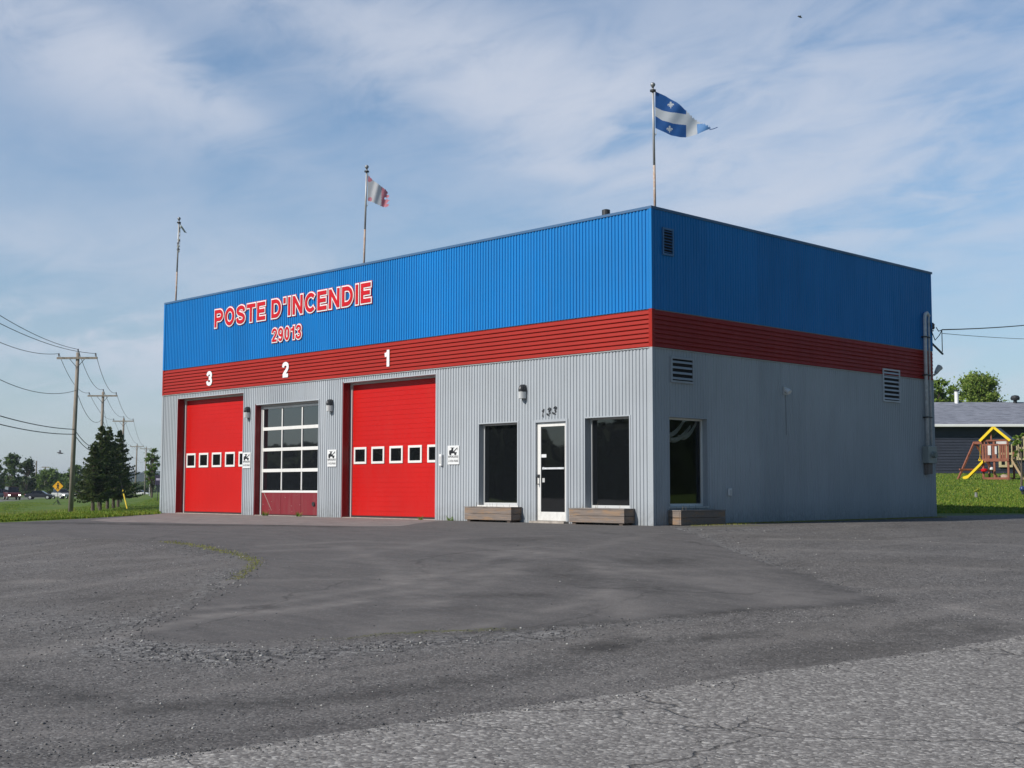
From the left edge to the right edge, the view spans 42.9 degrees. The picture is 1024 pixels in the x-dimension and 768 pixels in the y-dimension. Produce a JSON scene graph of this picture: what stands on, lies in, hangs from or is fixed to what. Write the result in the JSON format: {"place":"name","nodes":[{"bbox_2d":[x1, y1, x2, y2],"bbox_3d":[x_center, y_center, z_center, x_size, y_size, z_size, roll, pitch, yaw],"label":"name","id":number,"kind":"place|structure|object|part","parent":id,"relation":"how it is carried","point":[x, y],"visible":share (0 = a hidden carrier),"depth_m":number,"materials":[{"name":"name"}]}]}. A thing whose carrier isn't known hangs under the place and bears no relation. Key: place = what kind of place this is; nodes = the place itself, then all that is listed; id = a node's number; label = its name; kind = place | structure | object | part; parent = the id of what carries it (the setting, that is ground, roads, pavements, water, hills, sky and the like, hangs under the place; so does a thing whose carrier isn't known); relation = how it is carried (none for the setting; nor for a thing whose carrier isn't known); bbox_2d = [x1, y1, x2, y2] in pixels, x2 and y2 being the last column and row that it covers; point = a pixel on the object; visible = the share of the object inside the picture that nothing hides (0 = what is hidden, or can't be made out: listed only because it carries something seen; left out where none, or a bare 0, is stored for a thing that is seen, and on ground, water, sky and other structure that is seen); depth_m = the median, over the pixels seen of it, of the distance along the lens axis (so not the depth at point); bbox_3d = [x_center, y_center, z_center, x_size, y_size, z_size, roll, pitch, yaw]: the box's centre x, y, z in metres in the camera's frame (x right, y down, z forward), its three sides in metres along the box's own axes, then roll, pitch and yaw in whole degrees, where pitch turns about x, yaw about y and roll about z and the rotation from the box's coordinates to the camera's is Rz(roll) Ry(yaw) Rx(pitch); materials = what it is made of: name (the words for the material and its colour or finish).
{"place":"outdoors","nodes":[
{"label":"outdoors","id":0,"kind":"place"},
{"bbox_2d":[0,499,15,502],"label":"road","id":1,"kind":"structure","parent":0,"point":[2,500],"depth_m":175.00,"materials":[{"name":"grey asphalt"}]},
{"bbox_2d":[0,489,6,499],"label":"car","id":2,"kind":"object","parent":1,"relation":"on","point":[1,492],"visible":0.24,"depth_m":205.95,"materials":[{"name":"paint"}]},
{"bbox_2d":[3,487,20,499],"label":"car","id":3,"kind":"object","parent":1,"relation":"on","point":[8,492],"visible":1,"depth_m":202.82,"materials":[{"name":"paint"}]},
{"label":"windows","id":4,"kind":"part","parent":3,"relation":"part of","materials":[{"name":"black glass"}]},
{"bbox_2d":[24,491,54,498],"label":"car","id":5,"kind":"object","parent":1,"relation":"on","point":[32,494],"visible":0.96,"depth_m":213.46,"materials":[{"name":"paint"}]},
{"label":"windows","id":6,"kind":"part","parent":5,"relation":"part of","materials":[{"name":"black glass"}]},
{"bbox_2d":[51,489,68,498],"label":"car","id":7,"kind":"object","parent":1,"relation":"on","point":[62,493],"visible":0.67,"depth_m":223.50,"materials":[{"name":"paint"}]},
{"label":"windows","id":8,"kind":"part","parent":7,"relation":"part of","materials":[{"name":"grey glass"}]},
{"bbox_2d":[0,497,160,521],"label":"grass","id":9,"kind":"structure","parent":0,"point":[82,512],"depth_m":38.75,"materials":[{"name":"green plant"}]},
{"bbox_2d":[53,481,62,504],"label":"pedestrian sign","id":10,"kind":"object","parent":9,"relation":"on","point":[57,485],"visible":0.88,"depth_m":149.51,"materials":[{"name":"yellow"}]},
{"bbox_2d":[128,471,159,481],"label":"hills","id":11,"kind":"structure","parent":0,"point":[140,476],"depth_m":2127.80,"materials":[{"name":"grey"}]},
{"bbox_2d":[131,481,159,491],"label":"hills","id":12,"kind":"structure","parent":0,"point":[142,483],"depth_m":577.45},
{"bbox_2d":[95,513,448,526],"bbox_3d":[-6.903,3.461,33.211,4.800,0.116,14.600,5,-6,-44],"label":"concrete apron","id":13,"kind":"object","parent":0,"point":[239,519],"visible":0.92,"depth_m":32.02,"materials":[{"name":"grey concrete"}]},
{"bbox_2d":[0,514,881,644],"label":"driveway","id":14,"kind":"structure","parent":0,"point":[332,575],"depth_m":17.44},
{"bbox_2d":[464,503,521,522],"bbox_3d":[-0.437,2.868,29.184,0.338,0.454,1.540,5,-6,-44],"label":"planter box","id":15,"kind":"object","parent":14,"relation":"on","point":[509,514],"visible":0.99,"depth_m":28.94,"materials":[{"name":"brown wood"}]},
{"bbox_2d":[568,506,634,525],"bbox_3d":[1.836,2.679,26.855,0.338,0.459,1.540,5,-6,-44],"label":"planter box","id":16,"kind":"object","parent":14,"relation":"on","point":[620,516],"visible":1,"depth_m":26.64,"materials":[{"name":"brown wood"}]},
{"bbox_2d":[0,513,1023,767],"bbox_3d":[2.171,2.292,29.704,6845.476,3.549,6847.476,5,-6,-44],"label":"gravel lot","id":17,"kind":"structure","parent":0,"point":[958,567],"depth_m":12.65,"materials":[{"name":"grey gravel"}]},
{"bbox_2d":[159,205,936,525],"bbox_3d":[0.130,0.064,37.341,11.750,8.790,19.617,5,-6,-44],"label":"fire station","id":18,"kind":"object","parent":17,"relation":"on","point":[655,360],"visible":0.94,"depth_m":30.44,"materials":[{"name":"metal"}]},
{"bbox_2d":[175,217,180,300],"bbox_3d":[-10.348,-3.735,40.380,0.122,2.874,0.323,2,-5,-17],"label":"flagpole","id":19,"kind":"object","parent":18,"relation":"attached to","point":[178,218],"visible":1,"depth_m":40.37,"materials":[{"name":"metal"}]},
{"bbox_2d":[177,223,185,251],"bbox_3d":[-10.200,-4.559,40.343,0.303,0.973,0.161,2,-5,-24],"label":"shredded flag","id":20,"kind":"object","parent":19,"relation":"attached to","point":[178,246],"visible":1,"depth_m":40.32,"materials":[{"name":"white fabric"}]},
{"bbox_2d":[184,396,242,513],"bbox_3d":[-8.698,2.111,38.394,0.051,3.388,3.475,5,-6,-44],"label":"garage door","id":21,"kind":"structure","parent":18,"relation":"in","point":[214,435],"depth_m":38.47,"materials":[{"name":"red metal"}]},
{"bbox_2d":[243,452,250,467],"bbox_3d":[-7.482,2.150,36.740,0.017,0.440,0.400,5,-6,-44],"label":"tow away sign","id":22,"kind":"object","parent":18,"relation":"attached to","point":[246,459],"visible":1,"depth_m":36.72,"materials":[{"name":"white metal"}]},
{"bbox_2d":[244,407,249,417],"bbox_3d":[-7.491,0.798,36.769,0.159,0.310,0.180,5,-6,-44],"label":"wall lamp","id":23,"kind":"object","parent":18,"relation":"attached to","point":[246,412],"visible":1,"depth_m":36.71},
{"bbox_2d":[261,403,318,515],"bbox_3d":[-6.002,2.080,35.512,0.091,3.015,2.837,5,-6,-44],"label":"garage door","id":24,"kind":"structure","parent":18,"relation":"in","point":[290,432],"depth_m":35.56,"materials":[{"name":"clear glass"}]},
{"bbox_2d":[326,399,332,410],"bbox_3d":[-4.772,0.555,33.984,0.159,0.310,0.180,5,-6,-44],"label":"wall lamp","id":25,"kind":"object","parent":18,"relation":"attached to","point":[329,404],"visible":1,"depth_m":33.93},
{"bbox_2d":[327,449,336,466],"bbox_3d":[-4.686,1.926,33.874,0.017,0.440,0.400,5,-6,-44],"label":"tow away sign","id":26,"kind":"object","parent":18,"relation":"attached to","point":[331,457],"visible":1,"depth_m":33.87,"materials":[{"name":"white metal"}]},
{"bbox_2d":[363,165,368,262],"bbox_3d":[-3.771,-4.247,33.619,0.120,2.808,0.305,1,-5,-14],"label":"flagpole","id":27,"kind":"object","parent":18,"relation":"attached to","point":[366,171],"visible":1,"depth_m":33.61,"materials":[{"name":"metal"}]},
{"bbox_2d":[368,176,389,206],"bbox_3d":[-3.428,-4.974,33.614,0.582,0.850,0.127,0,-5,4],"label":"national flag","id":28,"kind":"object","parent":27,"relation":"attached to","point":[377,193],"visible":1,"depth_m":33.60,"materials":[{"name":"fabric"}]},
{"bbox_2d":[352,378,435,518],"bbox_3d":[-2.893,1.631,32.446,0.051,3.398,3.505,5,-6,-44],"label":"garage door","id":29,"kind":"structure","parent":18,"relation":"in","point":[393,472],"depth_m":32.47,"materials":[{"name":"red metal"}]},
{"bbox_2d":[439,454,442,465],"bbox_3d":[-1.680,1.793,30.765,0.056,0.270,0.090,5,-6,-44],"label":"keypad box","id":30,"kind":"object","parent":18,"relation":"attached to","point":[440,459],"visible":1,"depth_m":30.74,"materials":[{"name":"white paint"}]},
{"bbox_2d":[448,445,458,464],"bbox_3d":[-1.374,1.659,30.480,0.017,0.440,0.400,5,-6,-44],"label":"tow away sign","id":31,"kind":"object","parent":18,"relation":"attached to","point":[453,454],"visible":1,"depth_m":30.47,"materials":[{"name":"white metal"}]},
{"bbox_2d":[477,421,518,506],"bbox_3d":[-0.260,1.817,29.462,0.195,1.905,1.330,5,-6,-44],"label":"window","id":32,"kind":"structure","parent":18,"relation":"in","point":[497,441],"depth_m":29.62,"materials":[{"name":"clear glass"}]},
{"bbox_2d":[518,384,525,398],"bbox_3d":[0.213,0.167,28.873,0.159,0.310,0.180,5,-6,-44],"label":"wall lamp","id":33,"kind":"object","parent":18,"relation":"attached to","point":[522,390],"visible":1,"depth_m":28.82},
{"bbox_2d":[536,422,565,520],"bbox_3d":[0.854,1.891,28.227,0.136,2.130,0.900,5,-6,-44],"label":"entrance door","id":34,"kind":"structure","parent":18,"relation":"in","point":[551,436],"depth_m":28.28,"materials":[{"name":"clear glass"}]},
{"bbox_2d":[584,415,630,508],"bbox_3d":[2.041,1.640,27.124,0.225,1.945,1.300,5,-6,-44],"label":"window","id":35,"kind":"structure","parent":18,"relation":"in","point":[607,439],"depth_m":27.29,"materials":[{"name":"clear glass"}]},
{"bbox_2d":[650,82,655,205],"bbox_3d":[2.952,-4.814,27.087,0.120,2.913,0.302,-1,-5,16],"label":"flagpole","id":36,"kind":"object","parent":18,"relation":"attached to","point":[652,85],"visible":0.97,"depth_m":27.08,"materials":[{"name":"metal"}]},
{"bbox_2d":[655,92,710,136],"bbox_3d":[3.546,-5.601,27.076,1.138,0.964,0.104,0,-5,2],"label":"provincial flag","id":37,"kind":"object","parent":36,"relation":"attached to","point":[673,118],"visible":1,"depth_m":27.06,"materials":[{"name":"blue fabric"}]},
{"bbox_2d":[668,416,708,507],"bbox_3d":[3.568,1.628,27.072,1.330,1.885,0.285,5,-6,-44],"label":"window","id":38,"kind":"structure","parent":18,"relation":"in","point":[703,422],"depth_m":27.41,"materials":[{"name":"black glass"}]},
{"bbox_2d":[783,387,791,434],"bbox_3d":[6.244,0.606,29.470,0.140,1.090,0.166,5,-6,-44],"label":"wall light","id":39,"kind":"object","parent":18,"relation":"attached to","point":[786,391],"visible":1,"depth_m":29.50,"materials":[{"name":"white paint"}]},
{"bbox_2d":[921,311,937,473],"bbox_3d":[10.881,0.208,33.944,0.460,4.264,0.276,5,-6,-44],"label":"electrical riser","id":40,"kind":"object","parent":18,"relation":"attached to","point":[929,455],"visible":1,"depth_m":33.92,"materials":[{"name":"metal"}]},
{"bbox_2d":[932,323,943,354],"bbox_3d":[11.321,-1.208,34.755,0.642,0.818,0.120,5,-6,-44],"label":"service bracket","id":41,"kind":"object","parent":18,"relation":"attached to","point":[934,345],"visible":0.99,"depth_m":34.71,"materials":[{"name":"grey metal"}]},
{"bbox_2d":[930,324,942,339],"bbox_3d":[11.222,-1.457,34.618,0.067,0.598,1.006,-4,-6,38],"label":"drip loop","id":42,"kind":"object","parent":41,"relation":"hanging from","point":[938,331],"visible":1,"depth_m":34.69,"materials":[{"name":"rubber"}]},
{"bbox_2d":[942,333,1019,338],"bbox_3d":[20.786,-1.876,48.493,0.015,3.271,32.587,-3,-6,34],"label":"service wire","id":43,"kind":"object","parent":41,"relation":"attached to","point":[981,336],"visible":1,"depth_m":38.15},
{"bbox_2d":[943,325,1023,329],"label":"service wire","id":44,"kind":"object","parent":41,"relation":"attached to","point":[982,328],"visible":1,"depth_m":38.44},
{"bbox_2d":[933,365,942,375],"bbox_3d":[11.259,-0.360,34.555,0.315,0.313,0.167,2,-5,-22],"label":"security floodlight","id":45,"kind":"object","parent":18,"relation":"attached to","point":[938,368],"visible":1,"depth_m":34.51,"materials":[{"name":"grey metal"}]},
{"bbox_2d":[160,516,945,580],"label":"moss weeds","id":46,"kind":"object","parent":17,"relation":"on","point":[739,523],"visible":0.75,"depth_m":27.82,"materials":[{"name":"green plant"}]},
{"bbox_2d":[668,506,725,525],"bbox_3d":[3.811,2.708,26.797,1.500,0.459,0.338,5,-6,-44],"label":"planter box","id":47,"kind":"object","parent":17,"relation":"on","point":[682,517],"visible":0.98,"depth_m":26.50,"materials":[{"name":"brown wood"}]},
{"bbox_2d":[0,473,1023,522],"bbox_3d":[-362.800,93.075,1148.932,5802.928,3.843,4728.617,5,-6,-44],"label":"lawn","id":48,"kind":"structure","parent":0,"point":[142,498],"depth_m":131.26,"materials":[{"name":"green plant"}]},
{"bbox_2d":[0,459,8,488],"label":"deciduous tree","id":49,"kind":"object","parent":48,"relation":"on","point":[2,486],"visible":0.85,"depth_m":289.44,"materials":[{"name":"green plant"}]},
{"bbox_2d":[1,452,22,486],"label":"deciduous tree","id":50,"kind":"object","parent":48,"relation":"on","point":[11,462],"visible":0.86,"depth_m":273.75,"materials":[{"name":"green plant"}]},
{"bbox_2d":[16,457,36,494],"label":"deciduous tree","id":51,"kind":"object","parent":48,"relation":"on","point":[27,465],"visible":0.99,"depth_m":266.94,"materials":[{"name":"green plant"}]},
{"bbox_2d":[0,507,75,514],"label":"tall grass","id":52,"kind":"structure","parent":48,"relation":"on","point":[41,511],"depth_m":86.78,"materials":[{"name":"green plant"}]},
{"bbox_2d":[33,467,61,493],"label":"deciduous tree","id":53,"kind":"object","parent":48,"relation":"on","point":[48,475],"visible":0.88,"depth_m":298.08,"materials":[{"name":"green plant"}]},
{"bbox_2d":[52,472,67,489],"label":"deciduous tree","id":54,"kind":"object","parent":48,"relation":"on","point":[62,476],"visible":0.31,"depth_m":318.33,"materials":[{"name":"green plant"}]},
{"bbox_2d":[62,464,84,490],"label":"deciduous tree","id":55,"kind":"object","parent":48,"relation":"on","point":[78,467],"visible":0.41,"depth_m":297.68,"materials":[{"name":"green plant"}]},
{"bbox_2d":[57,349,97,511],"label":"utility pole","id":56,"kind":"object","parent":48,"relation":"on","point":[72,463],"visible":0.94,"depth_m":83.93,"materials":[{"name":"brown wood"}]},
{"bbox_2d":[0,424,130,470],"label":"telephone cable","id":57,"kind":"object","parent":56,"relation":"attached to","point":[45,432],"visible":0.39,"depth_m":72.86,"materials":[{"name":"rubber"}]},
{"bbox_2d":[0,342,134,449],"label":"power wire","id":58,"kind":"object","parent":56,"relation":"attached to","point":[64,367],"visible":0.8,"depth_m":86.81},
{"bbox_2d":[0,315,136,443],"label":"power wire","id":59,"kind":"object","parent":56,"relation":"attached to","point":[69,347],"visible":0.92,"depth_m":79.16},
{"bbox_2d":[0,379,140,462],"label":"power wire","id":60,"kind":"object","parent":56,"relation":"attached to","point":[59,393],"visible":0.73,"depth_m":76.94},
{"bbox_2d":[0,416,142,472],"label":"telephone cable","id":61,"kind":"object","parent":56,"relation":"attached to","point":[46,426],"visible":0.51,"depth_m":72.86,"materials":[{"name":"rubber"}]},
{"bbox_2d":[0,323,144,447],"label":"power wire","id":62,"kind":"object","parent":56,"relation":"attached to","point":[72,350],"visible":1,"depth_m":75.81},
{"bbox_2d":[68,443,117,510],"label":"spruce tree","id":63,"kind":"object","parent":48,"relation":"on","point":[93,492],"visible":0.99,"depth_m":98.43,"materials":[{"name":"green plant"}]},
{"bbox_2d":[74,425,124,509],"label":"spruce tree","id":64,"kind":"object","parent":48,"relation":"on","point":[104,446],"visible":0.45,"depth_m":101.74,"materials":[{"name":"green plant"}]},
{"bbox_2d":[88,389,117,507],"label":"utility pole","id":65,"kind":"object","parent":48,"relation":"on","point":[102,408],"visible":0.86,"depth_m":115.10,"materials":[{"name":"brown wood"}]},
{"bbox_2d":[104,426,134,508],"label":"spruce tree","id":66,"kind":"object","parent":48,"relation":"on","point":[114,452],"visible":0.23,"depth_m":108.76,"materials":[{"name":"green plant"}]},
{"bbox_2d":[112,417,133,501],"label":"utility pole","id":67,"kind":"object","parent":48,"relation":"on","point":[123,421],"visible":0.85,"depth_m":159.96,"materials":[{"name":"brown wood"}]},
{"bbox_2d":[109,444,142,508],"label":"spruce tree","id":68,"kind":"object","parent":48,"relation":"on","point":[118,497],"visible":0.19,"depth_m":111.69,"materials":[{"name":"green plant"}]},
{"bbox_2d":[114,430,143,506],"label":"spruce tree","id":69,"kind":"object","parent":48,"relation":"on","point":[121,444],"visible":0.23,"depth_m":118.87,"materials":[{"name":"green plant"}]},
{"bbox_2d":[130,445,143,495],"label":"utility pole","id":70,"kind":"object","parent":48,"relation":"on","point":[136,446],"visible":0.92,"depth_m":249.47,"materials":[{"name":"brown wood"}]},
{"bbox_2d":[133,482,155,492],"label":"deciduous tree","id":71,"kind":"object","parent":48,"relation":"on","point":[146,489],"visible":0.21,"depth_m":457.49,"materials":[{"name":"green plant"}]},
{"bbox_2d":[140,446,151,494],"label":"utility pole","id":72,"kind":"object","parent":48,"relation":"on","point":[146,448],"visible":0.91,"depth_m":299.27,"materials":[{"name":"brown wood"}]},
{"bbox_2d":[143,447,160,497],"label":"deciduous tree","id":73,"kind":"object","parent":48,"relation":"on","point":[152,468],"visible":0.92,"depth_m":189.27,"materials":[{"name":"green plant"}]},
{"bbox_2d":[155,475,159,500],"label":"street sign","id":74,"kind":"object","parent":48,"relation":"on","point":[157,479],"visible":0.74,"depth_m":139.59,"materials":[{"name":"metal"}]},
{"bbox_2d":[933,377,953,401],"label":"deciduous tree","id":75,"kind":"object","parent":48,"relation":"on","point":[940,395],"visible":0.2,"depth_m":104.74,"materials":[{"name":"green plant"}]},
{"bbox_2d":[944,384,964,400],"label":"deciduous tree","id":76,"kind":"object","parent":48,"relation":"on","point":[951,388],"visible":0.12,"depth_m":120.47,"materials":[{"name":"green plant"}]},
{"bbox_2d":[934,390,1023,473],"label":"slate grey house","id":77,"kind":"structure","parent":48,"relation":"on","point":[961,428],"depth_m":81.92,"materials":[{"name":"grey"}]},
{"bbox_2d":[998,444,1012,466],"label":"window","id":78,"kind":"structure","parent":77,"relation":"in","point":[1001,463],"depth_m":81.65,"materials":[{"name":"beige glass"}]},
{"bbox_2d":[1016,436,1023,459],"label":"window","id":79,"kind":"structure","parent":77,"relation":"in","point":[1022,439],"depth_m":81.68,"materials":[{"name":"beige glass"}]},
{"bbox_2d":[951,368,1009,401],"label":"deciduous tree","id":80,"kind":"object","parent":48,"relation":"on","point":[976,386],"visible":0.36,"depth_m":111.36,"materials":[{"name":"green plant"}]},
{"bbox_2d":[957,426,1023,479],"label":"play set","id":81,"kind":"object","parent":48,"relation":"on","point":[990,434],"visible":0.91,"depth_m":69.67,"materials":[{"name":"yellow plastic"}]},
{"bbox_2d":[1011,433,1023,485],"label":"sapling","id":82,"kind":"object","parent":48,"relation":"on","point":[1016,442],"visible":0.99,"depth_m":59.87,"materials":[{"name":"green plant"}]},
{"bbox_2d":[0,0,1023,476],"label":"sky","id":83,"kind":"structure","parent":0,"point":[892,131],"materials":[{"name":"blue"}]},
{"bbox_2d":[82,633,1023,767],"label":"road","id":84,"kind":"structure","parent":0,"point":[666,728],"depth_m":8.75,"materials":[{"name":"grey asphalt"}]},
{"bbox_2d":[936,472,1023,512],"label":"grass","id":85,"kind":"structure","parent":0,"point":[971,506],"depth_m":49.73,"materials":[{"name":"green plant"}]}
]}

